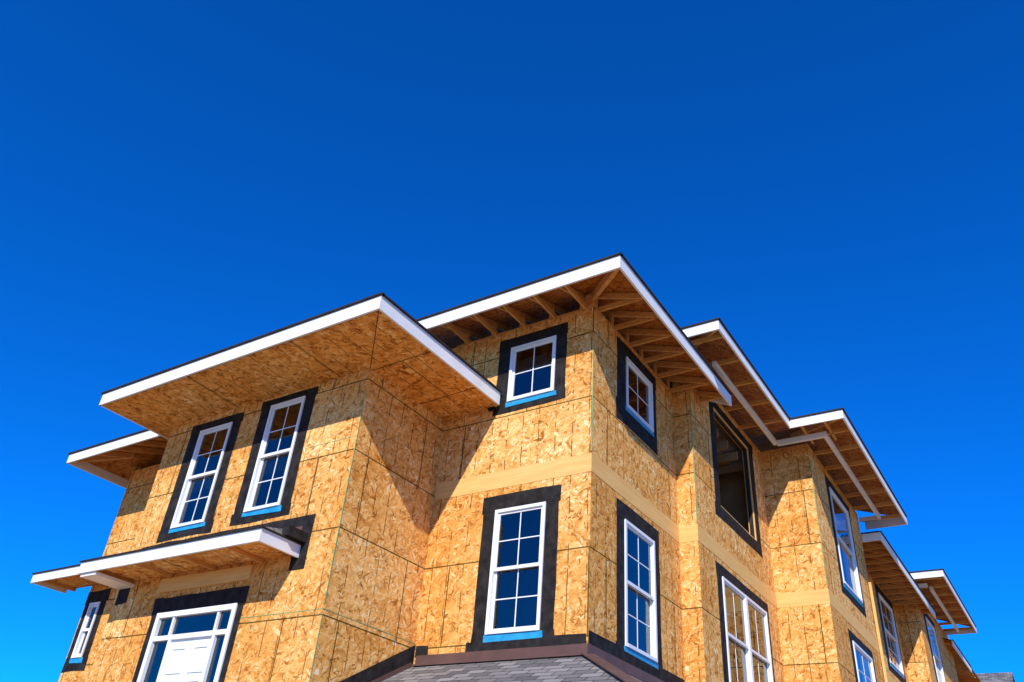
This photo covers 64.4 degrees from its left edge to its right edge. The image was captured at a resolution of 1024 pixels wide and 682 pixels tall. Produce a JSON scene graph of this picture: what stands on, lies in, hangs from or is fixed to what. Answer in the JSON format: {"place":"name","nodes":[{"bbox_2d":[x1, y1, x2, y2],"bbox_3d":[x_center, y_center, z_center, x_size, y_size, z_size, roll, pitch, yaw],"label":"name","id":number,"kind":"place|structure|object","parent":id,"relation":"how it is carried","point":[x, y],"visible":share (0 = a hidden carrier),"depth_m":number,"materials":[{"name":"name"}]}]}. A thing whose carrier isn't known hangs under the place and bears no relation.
{"place":"outdoors","nodes":[
{"label":"outdoors","id":0,"kind":"place"},
{"bbox_2d":[0,0,1023,681],"label":"sky","id":1,"kind":"structure","parent":0,"point":[838,184],"materials":[{"name":"blue"}]},
{"bbox_2d":[976,672,1014,681],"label":"distant house","id":2,"kind":"structure","parent":0,"point":[997,677],"depth_m":44.25,"materials":[{"name":"concrete"}]},
{"label":"ground","id":3,"kind":"structure","parent":0,"visible":0},
{"bbox_2d":[58,307,957,681],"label":"walls","id":4,"kind":"structure","parent":3,"relation":"on","point":[406,559],"depth_m":13.13,"materials":[{"name":"beige wood"}]},
{"bbox_2d":[137,603,237,681],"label":"door","id":5,"kind":"structure","parent":4,"relation":"attached to","point":[189,657],"depth_m":11.96,"materials":[{"name":"white plastic"}]},
{"bbox_2d":[43,311,498,589],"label":"soffit","id":6,"kind":"structure","parent":4,"relation":"attached to","point":[411,366],"depth_m":13.22,"materials":[{"name":"beige wood"}]},
{"bbox_2d":[30,528,300,592],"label":"canopy trim","id":7,"kind":"structure","parent":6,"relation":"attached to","point":[86,570],"depth_m":12.26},
{"bbox_2d":[69,390,904,678],"bbox_3d":[5.102,6.736,18.203,26.055,4.153,8.755,20,-36,-22],"label":"sill tape","id":8,"kind":"object","parent":4,"relation":"attached to","point":[511,636],"visible":0.9,"depth_m":12.69,"materials":[{"name":"blue plastic"}]},
{"bbox_2d":[61,322,945,681],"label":"window flashing","id":9,"kind":"object","parent":4,"relation":"attached to","point":[547,494],"depth_m":13.02,"materials":[{"name":"black plastic"}]},
{"bbox_2d":[71,335,945,681],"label":"window frames","id":10,"kind":"structure","parent":4,"relation":"in","point":[495,571],"depth_m":13.78,"materials":[{"name":"white plastic"}]},
{"bbox_2d":[928,624,942,681],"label":"window glass","id":11,"kind":"object","parent":10,"relation":"in","point":[931,632],"visible":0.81,"depth_m":27.25,"materials":[{"name":"blue glass"}]},
{"bbox_2d":[42,269,975,677],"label":"rafters","id":12,"kind":"object","parent":4,"relation":"on","point":[656,361],"visible":0.6,"depth_m":15.81,"materials":[{"name":"brown wood"}]},
{"bbox_2d":[87,270,979,681],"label":"roof deck","id":13,"kind":"structure","parent":12,"relation":"on","point":[715,350],"depth_m":17.50,"materials":[{"name":"brown wood"}]},
{"bbox_2d":[67,255,976,672],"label":"fascia","id":14,"kind":"structure","parent":4,"relation":"attached to","point":[395,315],"depth_m":14.25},
{"bbox_2d":[158,407,895,681],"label":"rim board","id":15,"kind":"object","parent":4,"relation":"attached to","point":[594,464],"visible":0.83,"depth_m":13.36,"materials":[{"name":"beige wood"}]},
{"bbox_2d":[243,345,827,681],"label":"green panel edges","id":16,"kind":"object","parent":4,"relation":"attached to","point":[591,450],"visible":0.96,"depth_m":12.43,"materials":[{"name":"wood"}]},
{"bbox_2d":[183,343,898,681],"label":"windows","id":17,"kind":"structure","parent":4,"relation":"attached to","point":[733,502],"depth_m":15.62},
{"bbox_2d":[267,527,980,681],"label":"roof","id":18,"kind":"structure","parent":4,"relation":"on","point":[573,669],"depth_m":10.58,"materials":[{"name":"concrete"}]},
{"bbox_2d":[296,526,663,681],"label":"metal flashing","id":19,"kind":"object","parent":18,"relation":"on","point":[620,669],"visible":0.8,"depth_m":11.26,"materials":[{"name":"metal"}]},
{"bbox_2d":[32,252,976,666],"bbox_3d":[7.325,6.347,20.270,33.376,5.118,11.614,22,-37,-25],"label":"drip edge","id":20,"kind":"object","parent":18,"relation":"attached to","point":[738,442],"visible":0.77,"depth_m":14.06,"materials":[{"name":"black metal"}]}
]}

